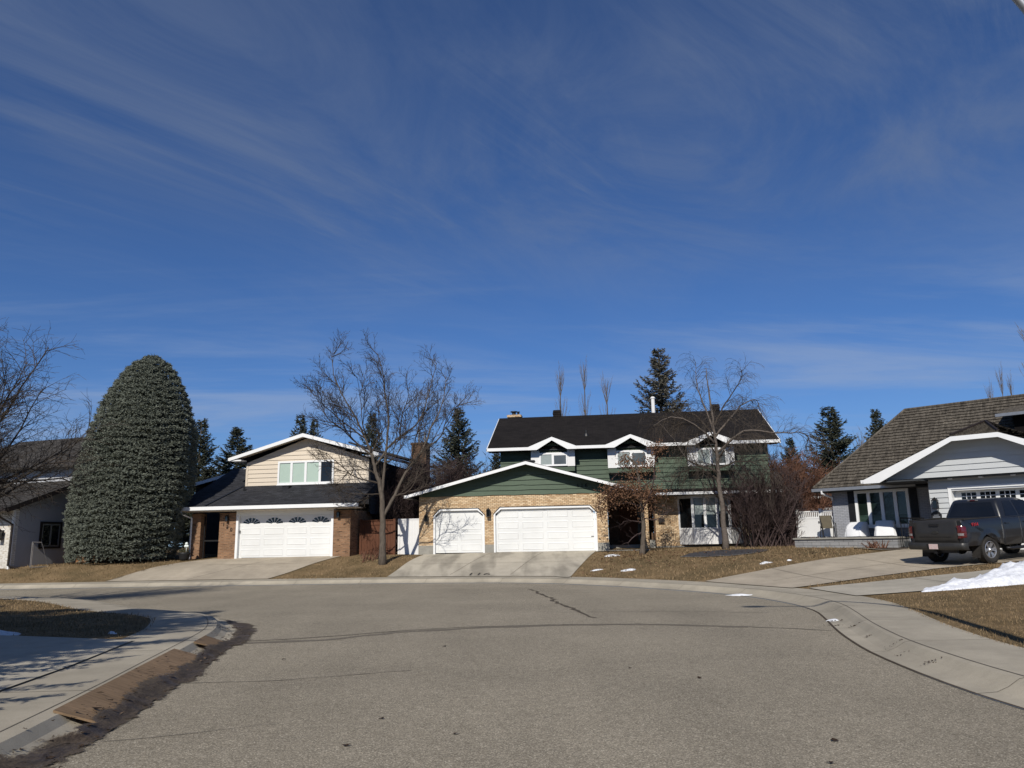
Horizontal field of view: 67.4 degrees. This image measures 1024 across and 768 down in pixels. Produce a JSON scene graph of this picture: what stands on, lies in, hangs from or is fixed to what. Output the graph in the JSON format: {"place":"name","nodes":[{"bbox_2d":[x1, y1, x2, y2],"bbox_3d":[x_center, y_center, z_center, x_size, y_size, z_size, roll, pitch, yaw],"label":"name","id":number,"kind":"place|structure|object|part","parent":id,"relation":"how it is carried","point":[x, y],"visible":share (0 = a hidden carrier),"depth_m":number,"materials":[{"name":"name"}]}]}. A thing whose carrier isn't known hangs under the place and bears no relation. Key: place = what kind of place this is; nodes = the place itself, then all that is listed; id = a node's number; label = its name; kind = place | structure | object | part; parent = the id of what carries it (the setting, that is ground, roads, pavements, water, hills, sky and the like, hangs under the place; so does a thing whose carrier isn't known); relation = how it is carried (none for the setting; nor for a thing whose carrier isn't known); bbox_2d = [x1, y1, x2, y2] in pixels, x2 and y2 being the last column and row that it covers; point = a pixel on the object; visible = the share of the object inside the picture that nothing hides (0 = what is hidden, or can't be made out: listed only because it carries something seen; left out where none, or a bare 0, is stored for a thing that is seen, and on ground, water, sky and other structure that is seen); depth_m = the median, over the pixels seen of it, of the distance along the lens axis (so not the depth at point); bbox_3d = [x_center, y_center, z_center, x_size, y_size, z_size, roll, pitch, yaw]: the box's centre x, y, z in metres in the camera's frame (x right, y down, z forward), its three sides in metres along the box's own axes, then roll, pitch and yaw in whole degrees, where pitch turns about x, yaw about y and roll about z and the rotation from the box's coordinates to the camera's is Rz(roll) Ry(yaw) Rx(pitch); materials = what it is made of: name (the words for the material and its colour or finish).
{"place":"outdoors","nodes":[
{"label":"outdoors","id":0,"kind":"place"},
{"bbox_2d":[0,635,131,689],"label":"driveway","id":1,"kind":"structure","parent":0,"point":[24,658],"depth_m":10.39,"materials":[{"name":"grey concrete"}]},
{"bbox_2d":[0,598,155,638],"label":"lawn","id":2,"kind":"structure","parent":0,"point":[69,619],"depth_m":14.43,"materials":[{"name":"brown plant"}]},
{"bbox_2d":[0,630,20,634],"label":"snow patch","id":3,"kind":"object","parent":2,"relation":"on","point":[2,632],"visible":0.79,"depth_m":12.38,"materials":[{"name":"white snow"}]},
{"bbox_2d":[0,317,136,532],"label":"bare tree","id":4,"kind":"object","parent":2,"relation":"on","point":[4,479],"visible":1,"depth_m":21.81,"materials":[{"name":"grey plant"}]},
{"bbox_2d":[108,556,338,580],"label":"driveway","id":5,"kind":"structure","parent":0,"point":[242,568],"depth_m":34.26,"materials":[{"name":"beige concrete"}]},
{"bbox_2d":[387,551,594,577],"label":"driveway","id":6,"kind":"structure","parent":0,"point":[566,564],"depth_m":33.40,"materials":[{"name":"concrete"}]},
{"bbox_2d":[0,583,1023,767],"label":"road","id":7,"kind":"structure","parent":0,"point":[524,675],"depth_m":8.27,"materials":[{"name":"grey asphalt"}]},
{"bbox_2d":[0,619,257,767],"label":"wet silt","id":8,"kind":"object","parent":7,"relation":"on","point":[131,707],"visible":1,"depth_m":7.47,"materials":[{"name":"brown soil"}]},
{"bbox_2d":[2,625,249,767],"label":"leaf bits","id":9,"kind":"object","parent":8,"relation":"on","point":[50,757],"visible":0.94,"depth_m":7.75,"materials":[{"name":"brown plant"}]},
{"bbox_2d":[53,648,206,722],"bbox_3d":[-4.238,3.426,8.928,0.450,0.160,4.158,1,-12,-9],"label":"plywood sheet","id":10,"kind":"object","parent":8,"relation":"on","point":[115,689],"visible":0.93,"depth_m":8.18,"materials":[{"name":"brown wood"}]},
{"bbox_2d":[194,635,222,646],"bbox_3d":[-4.779,4.107,12.213,0.360,0.132,0.851,1,-12,-10],"label":"plywood sheet","id":11,"kind":"object","parent":8,"relation":"on","point":[205,640],"visible":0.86,"depth_m":12.17,"materials":[{"name":"brown wood"}]},
{"bbox_2d":[0,578,1023,758],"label":"curb","id":12,"kind":"structure","parent":7,"relation":"on","point":[967,675],"depth_m":11.28,"materials":[{"name":"concrete"}]},
{"bbox_2d":[730,594,751,596],"bbox_3d":[6.197,5.777,21.024,0.847,0.071,0.225,-6,-13,25],"label":"snow patch","id":13,"kind":"object","parent":12,"relation":"on","point":[746,595],"visible":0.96,"depth_m":20.92,"materials":[{"name":"white snow"}]},
{"bbox_2d":[0,576,1023,731],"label":"sidewalk","id":14,"kind":"structure","parent":0,"point":[25,700],"depth_m":11.17,"materials":[{"name":"concrete"}]},
{"bbox_2d":[1012,0,1023,14],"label":"street lamp","id":15,"kind":"object","parent":14,"relation":"on","point":[1019,4],"visible":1,"depth_m":8.07,"materials":[{"name":"metal"}]},
{"bbox_2d":[0,544,1023,647],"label":"lawn","id":16,"kind":"structure","parent":0,"point":[387,567],"depth_m":29.71,"materials":[{"name":"brown plant"}]},
{"bbox_2d":[30,542,47,567],"bbox_3d":[-21.910,7.917,35.690,0.740,1.159,1.538,6,-13,-29],"label":"hockey net","id":17,"kind":"object","parent":16,"relation":"on","point":[32,554],"visible":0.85,"depth_m":35.25,"materials":[{"name":"white metal"}]},
{"bbox_2d":[0,438,139,568],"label":"pale house","id":18,"kind":"structure","parent":16,"relation":"on","point":[47,528],"depth_m":37.05,"materials":[{"name":"white brick"}]},
{"bbox_2d":[38,522,62,548],"bbox_3d":[-22.394,7.331,37.261,0.060,1.270,1.200,-5,-12,18],"label":"window","id":19,"kind":"structure","parent":18,"relation":"in","point":[50,533],"depth_m":37.24,"materials":[{"name":"glass"}]},
{"bbox_2d":[0,557,191,581],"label":"grass","id":20,"kind":"structure","parent":16,"relation":"on","point":[51,565],"depth_m":34.94,"materials":[{"name":"brown plant"}]},
{"bbox_2d":[76,555,131,562],"bbox_3d":[-20.268,8.488,38.148,2.992,0.870,0.020,-3,-12,8],"label":"board fence","id":21,"kind":"object","parent":16,"relation":"on","point":[113,559],"visible":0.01,"depth_m":38.11,"materials":[{"name":"brown wood"}]},
{"bbox_2d":[61,354,198,563],"bbox_3d":[-18.698,3.655,38.083,5.867,10.580,5.595,-1,-11,0],"label":"clipped spruce","id":22,"kind":"object","parent":16,"relation":"on","point":[133,510],"visible":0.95,"depth_m":36.27,"materials":[{"name":"green plant"}]},
{"bbox_2d":[178,542,190,560],"bbox_3d":[-15.869,8.114,37.237,0.665,0.875,0.626,-1,-11,0],"label":"planter","id":23,"kind":"object","parent":16,"relation":"on","point":[184,556],"visible":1,"depth_m":37.07,"materials":[{"name":"black plastic"}]},
{"bbox_2d":[171,418,227,548],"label":"spruce tree","id":24,"kind":"object","parent":16,"relation":"on","point":[204,459],"visible":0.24,"depth_m":51.88,"materials":[{"name":"green plant"}]},
{"bbox_2d":[212,427,252,475],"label":"spruce tree","id":25,"kind":"object","parent":16,"relation":"on","point":[237,442],"visible":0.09,"depth_m":55.85,"materials":[{"name":"green plant"}]},
{"bbox_2d":[289,414,310,436],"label":"spruce tree","id":26,"kind":"object","parent":16,"relation":"on","point":[303,428],"visible":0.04,"depth_m":58.45,"materials":[{"name":"green plant"}]},
{"bbox_2d":[178,429,436,558],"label":"tan house","id":27,"kind":"structure","parent":16,"relation":"on","point":[268,501],"depth_m":38.29,"materials":[{"name":"brown brick"}]},
{"bbox_2d":[238,514,330,557],"bbox_3d":[-11.102,7.446,37.597,4.830,2.060,0.110,-3,-12,9],"label":"garage door","id":28,"kind":"structure","parent":27,"relation":"in","point":[299,535],"depth_m":37.60,"materials":[{"name":"white metal"}]},
{"bbox_2d":[276,459,334,485],"bbox_3d":[-10.727,4.606,39.940,3.160,1.255,0.130,-3,-12,9],"label":"window","id":29,"kind":"structure","parent":27,"relation":"in","point":[289,472],"depth_m":39.95,"materials":[{"name":"white glass"}]},
{"bbox_2d":[305,420,322,437],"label":"spruce tree","id":30,"kind":"object","parent":16,"relation":"on","point":[313,426],"visible":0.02,"depth_m":60.00,"materials":[{"name":"green plant"}]},
{"bbox_2d":[273,555,418,578],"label":"grass","id":31,"kind":"structure","parent":16,"relation":"on","point":[355,566],"depth_m":33.86,"materials":[{"name":"brown plant"}]},
{"bbox_2d":[361,549,378,562],"bbox_3d":[-6.517,7.868,35.427,0.978,0.694,1.592,3,-12,-18],"label":"shrub","id":32,"kind":"object","parent":16,"relation":"on","point":[370,558],"visible":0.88,"depth_m":35.36,"materials":[{"name":"brown plant"}]},
{"bbox_2d":[356,412,396,539],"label":"spruce tree","id":33,"kind":"object","parent":16,"relation":"on","point":[370,431],"visible":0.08,"depth_m":54.23,"materials":[{"name":"green plant"}]},
{"bbox_2d":[359,519,395,554],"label":"wooden gate","id":34,"kind":"structure","parent":16,"relation":"on","point":[369,538],"depth_m":37.67,"materials":[{"name":"brown wood"}]},
{"bbox_2d":[350,477,405,531],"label":"bare shrub","id":35,"kind":"object","parent":16,"relation":"on","point":[375,517],"visible":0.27,"depth_m":40.03,"materials":[{"name":"brown plant"}]},
{"bbox_2d":[291,329,484,564],"bbox_3d":[-5.776,2.788,35.645,8.800,11.145,5.462,2,-12,-13],"label":"bare tree","id":36,"kind":"object","parent":16,"relation":"on","point":[382,559],"visible":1,"depth_m":35.38,"materials":[{"name":"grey plant"}]},
{"bbox_2d":[359,454,464,551],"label":"bare shrub","id":37,"kind":"object","parent":16,"relation":"on","point":[410,508],"visible":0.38,"depth_m":41.21,"materials":[{"name":"brown plant"}]},
{"bbox_2d":[398,517,435,554],"bbox_3d":[-4.659,7.681,37.624,1.900,2.250,0.130,-3,-12,9],"label":"white fence","id":38,"kind":"object","parent":16,"relation":"on","point":[408,536],"visible":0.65,"depth_m":37.70,"materials":[{"name":"paint"}]},
{"bbox_2d":[391,451,493,514],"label":"bare shrub","id":39,"kind":"object","parent":16,"relation":"on","point":[458,474],"visible":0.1,"depth_m":42.85,"materials":[{"name":"brown plant"}]},
{"bbox_2d":[430,407,501,514],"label":"spruce tree","id":40,"kind":"object","parent":16,"relation":"on","point":[455,446],"visible":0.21,"depth_m":51.89,"materials":[{"name":"green plant"}]},
{"bbox_2d":[482,453,500,515],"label":"spruce tree","id":41,"kind":"object","parent":16,"relation":"on","point":[496,459],"visible":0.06,"depth_m":51.75,"materials":[{"name":"green plant"}]},
{"bbox_2d":[554,361,569,415],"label":"bare poplar","id":42,"kind":"object","parent":16,"relation":"on","point":[560,391],"visible":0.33,"depth_m":63.08,"materials":[{"name":"brown plant"}]},
{"bbox_2d":[578,356,590,414],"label":"bare poplar","id":43,"kind":"object","parent":16,"relation":"on","point":[584,403],"visible":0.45,"depth_m":63.10,"materials":[{"name":"brown plant"}]},
{"bbox_2d":[404,397,781,554],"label":"green house","id":44,"kind":"structure","parent":16,"relation":"on","point":[539,485],"depth_m":39.48,"materials":[{"name":"beige brick"}]},
{"bbox_2d":[436,510,482,552],"bbox_3d":[-2.560,7.204,37.470,2.366,2.008,0.067,-2,-12,7],"label":"garage door","id":45,"kind":"structure","parent":44,"relation":"in","point":[456,531],"depth_m":37.44,"materials":[{"name":"white metal"}]},
{"bbox_2d":[496,507,595,551],"bbox_3d":[1.606,7.020,36.983,4.806,2.028,0.070,-2,-12,7],"label":"garage door","id":46,"kind":"structure","parent":44,"relation":"in","point":[545,529],"depth_m":36.96,"materials":[{"name":"white metal"}]},
{"bbox_2d":[619,505,637,543],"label":"front door","id":47,"kind":"structure","parent":44,"relation":"in","point":[623,512],"depth_m":41.50,"materials":[{"name":"brown wood"}]},
{"bbox_2d":[677,494,741,529],"bbox_3d":[10.238,6.609,39.624,3.301,1.740,0.773,-2,-12,7],"label":"bay window","id":48,"kind":"structure","parent":44,"relation":"in","point":[691,515],"depth_m":39.42,"materials":[{"name":"white glass"}]},
{"bbox_2d":[599,376,615,413],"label":"bare poplar","id":49,"kind":"object","parent":16,"relation":"on","point":[606,397],"visible":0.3,"depth_m":63.00,"materials":[{"name":"brown plant"}]},
{"bbox_2d":[589,434,678,554],"bbox_3d":[5.360,4.983,34.548,4.082,5.590,3.083,-1,-11,0],"label":"tree","id":50,"kind":"object","parent":16,"relation":"on","point":[637,491],"visible":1,"depth_m":34.58,"materials":[{"name":"brown plant"}]},
{"bbox_2d":[631,348,701,536],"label":"spruce tree","id":51,"kind":"object","parent":16,"relation":"on","point":[658,391],"visible":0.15,"depth_m":54.33,"materials":[{"name":"green plant"}]},
{"bbox_2d":[585,548,835,576],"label":"fallen leaves","id":52,"kind":"object","parent":16,"relation":"on","point":[677,555],"visible":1,"depth_m":32.15,"materials":[{"name":"brown plant"}]},
{"bbox_2d":[575,545,871,580],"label":"grass","id":53,"kind":"structure","parent":16,"relation":"on","point":[759,547],"depth_m":30.39,"materials":[{"name":"brown plant"}]},
{"bbox_2d":[681,549,767,556],"bbox_3d":[9.080,7.196,32.712,3.858,0.237,2.866,10,-16,-44],"label":"gravel bed","id":54,"kind":"object","parent":16,"relation":"on","point":[726,552],"visible":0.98,"depth_m":32.56,"materials":[{"name":"gravel"}]},
{"bbox_2d":[638,351,836,548],"bbox_3d":[10.480,3.026,36.090,9.352,9.539,5.902,-1,-11,0],"label":"weeping birch","id":55,"kind":"object","parent":16,"relation":"on","point":[725,538],"visible":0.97,"depth_m":36.09,"materials":[{"name":"brown plant"}]},
{"bbox_2d":[700,457,816,547],"bbox_3d":[11.683,5.635,36.865,5.051,4.485,5.919,3,-12,-18],"label":"bare shrub","id":56,"kind":"object","parent":16,"relation":"on","point":[762,523],"visible":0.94,"depth_m":35.87,"materials":[{"name":"brown plant"}]},
{"bbox_2d":[757,487,811,545],"bbox_3d":[13.081,6.329,36.526,2.489,2.901,2.854,5,-13,-26],"label":"bare shrub","id":57,"kind":"object","parent":16,"relation":"on","point":[791,534],"visible":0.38,"depth_m":36.06,"materials":[{"name":"brown plant"}]},
{"bbox_2d":[779,437,806,470],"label":"spruce tree","id":58,"kind":"object","parent":16,"relation":"on","point":[790,443],"visible":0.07,"depth_m":55.98,"materials":[{"name":"green plant"}]},
{"bbox_2d":[761,446,839,537],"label":"russet shrub","id":59,"kind":"object","parent":16,"relation":"on","point":[817,505],"visible":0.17,"depth_m":40.16,"materials":[{"name":"brown plant"}]},
{"bbox_2d":[802,478,832,537],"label":"background house","id":60,"kind":"structure","parent":16,"relation":"on","point":[825,508],"depth_m":44.60,"materials":[{"name":"paint"}]},
{"bbox_2d":[803,406,859,477],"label":"spruce tree","id":61,"kind":"object","parent":16,"relation":"on","point":[834,431],"visible":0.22,"depth_m":55.64,"materials":[{"name":"green plant"}]},
{"bbox_2d":[852,424,873,449],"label":"bare tree","id":62,"kind":"object","parent":16,"relation":"on","point":[859,440],"visible":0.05,"depth_m":57.42,"materials":[{"name":"brown plant"}]},
{"bbox_2d":[863,409,886,440],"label":"spruce tree","id":63,"kind":"object","parent":16,"relation":"on","point":[875,416],"visible":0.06,"depth_m":58.31,"materials":[{"name":"green plant"}]},
{"bbox_2d":[854,547,906,549],"bbox_3d":[15.217,6.746,31.709,2.023,0.146,3.321,-6,-13,24],"label":"planting bed","id":64,"kind":"object","parent":16,"relation":"on","point":[899,548],"visible":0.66,"depth_m":30.98,"materials":[{"name":"brown soil"}]},
{"bbox_2d":[861,538,888,548],"bbox_3d":[15.084,6.628,31.770,1.274,0.580,0.960,-1,-11,0],"label":"shrub","id":65,"kind":"object","parent":64,"relation":"on","point":[875,545],"visible":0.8,"depth_m":31.64,"materials":[{"name":"brown plant"}]},
{"bbox_2d":[793,394,1023,549],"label":"grey house","id":66,"kind":"structure","parent":16,"relation":"on","point":[930,461],"depth_m":32.43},
{"bbox_2d":[795,508,834,537],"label":"vinyl gate","id":67,"kind":"structure","parent":66,"relation":"attached to","point":[808,526],"depth_m":35.57,"materials":[{"name":"white paint"}]},
{"bbox_2d":[819,515,836,537],"bbox_3d":[14.019,6.331,34.128,0.616,0.976,0.626,-3,-12,10],"label":"patio chair","id":68,"kind":"object","parent":66,"relation":"on","point":[826,521],"visible":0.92,"depth_m":34.32,"materials":[{"name":"beige metal"}]},
{"bbox_2d":[845,522,869,536],"bbox_3d":[14.906,6.284,33.177,0.849,0.649,0.833,8,-14,-36],"label":"covered chair","id":69,"kind":"object","parent":66,"relation":"on","point":[854,529],"visible":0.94,"depth_m":32.95,"materials":[{"name":"white fabric"}]},
{"bbox_2d":[854,488,911,527],"bbox_3d":[16.015,5.393,33.207,0.140,1.635,2.320,10,-16,-44],"label":"window","id":70,"kind":"structure","parent":66,"relation":"in","point":[871,506],"depth_m":33.20,"materials":[{"name":"white glass"}]},
{"bbox_2d":[874,520,897,536],"bbox_3d":[15.720,6.081,32.330,0.860,0.680,0.862,-8,-13,30],"label":"covered chair","id":71,"kind":"object","parent":66,"relation":"on","point":[885,527],"visible":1,"depth_m":32.06,"materials":[{"name":"white fabric"}]},
{"bbox_2d":[900,518,923,547],"bbox_3d":[16.246,6.077,31.056,0.044,1.361,0.938,10,-16,-44],"label":"step railing","id":72,"kind":"object","parent":66,"relation":"attached to","point":[904,528],"visible":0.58,"depth_m":31.28,"materials":[{"name":"black metal"}]},
{"bbox_2d":[954,488,1023,549],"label":"garage door","id":73,"kind":"structure","parent":66,"relation":"in","point":[1018,493],"depth_m":28.95,"materials":[{"name":"white metal"}]},
{"bbox_2d":[807,560,1016,587],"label":"grass","id":74,"kind":"structure","parent":16,"relation":"on","point":[933,570],"depth_m":21.92,"materials":[{"name":"brown plant"}]},
{"bbox_2d":[921,561,1023,591],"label":"snow pile","id":75,"kind":"object","parent":16,"relation":"on","point":[1008,573],"visible":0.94,"depth_m":18.04,"materials":[{"name":"white snow"}]},
{"bbox_2d":[984,382,993,397],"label":"bare poplar","id":76,"kind":"object","parent":16,"relation":"on","point":[992,394],"visible":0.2,"depth_m":60.89,"materials":[{"name":"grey plant"}]},
{"bbox_2d":[995,363,1008,395],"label":"bare poplar","id":77,"kind":"object","parent":16,"relation":"on","point":[1000,386],"visible":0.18,"depth_m":61.07,"materials":[{"name":"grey plant"}]},
{"bbox_2d":[1006,371,1013,394],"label":"bare poplar","id":78,"kind":"object","parent":16,"relation":"on","point":[1010,389],"visible":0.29,"depth_m":61.02,"materials":[{"name":"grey plant"}]},
{"bbox_2d":[1017,326,1023,374],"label":"bare poplar","id":79,"kind":"object","parent":16,"relation":"on","point":[1020,333],"visible":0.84,"depth_m":45.06,"materials":[{"name":"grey plant"}]},
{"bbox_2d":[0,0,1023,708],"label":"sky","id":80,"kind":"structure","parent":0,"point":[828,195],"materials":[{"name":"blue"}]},
{"bbox_2d":[607,549,649,550],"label":"path","id":81,"kind":"structure","parent":0,"point":[626,550],"depth_m":36.28,"materials":[{"name":"grey concrete"}]},
{"bbox_2d":[708,549,1023,587],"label":"driveway","id":82,"kind":"structure","parent":0,"point":[835,569],"depth_m":24.80,"materials":[{"name":"beige concrete"}]},
{"bbox_2d":[908,497,1023,562],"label":"pickup truck","id":83,"kind":"object","parent":82,"relation":"on","point":[984,530],"visible":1,"depth_m":24.07,"materials":[{"name":"paint"}]},
{"bbox_3d":[15.685,4.574,24.093,0.865,0.875,0.115,1,-11,-24],"label":"rear door","id":84,"kind":"part","parent":83,"relation":"part of","materials":[{"name":"paint"}]},
{"bbox_3d":[16.613,4.604,24.502,1.135,0.845,0.111,1,-11,-24],"label":"front door","id":85,"kind":"part","parent":83,"relation":"part of","materials":[{"name":"paint"}]},
{"bbox_2d":[812,569,991,594],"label":"driveway","id":86,"kind":"structure","parent":0,"point":[898,585],"depth_m":19.83,"materials":[{"name":"grey concrete"}]},
{"bbox_2d":[873,584,1023,647],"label":"grass","id":87,"kind":"structure","parent":0,"point":[970,602],"depth_m":14.41,"materials":[{"name":"brown plant"}]}
]}

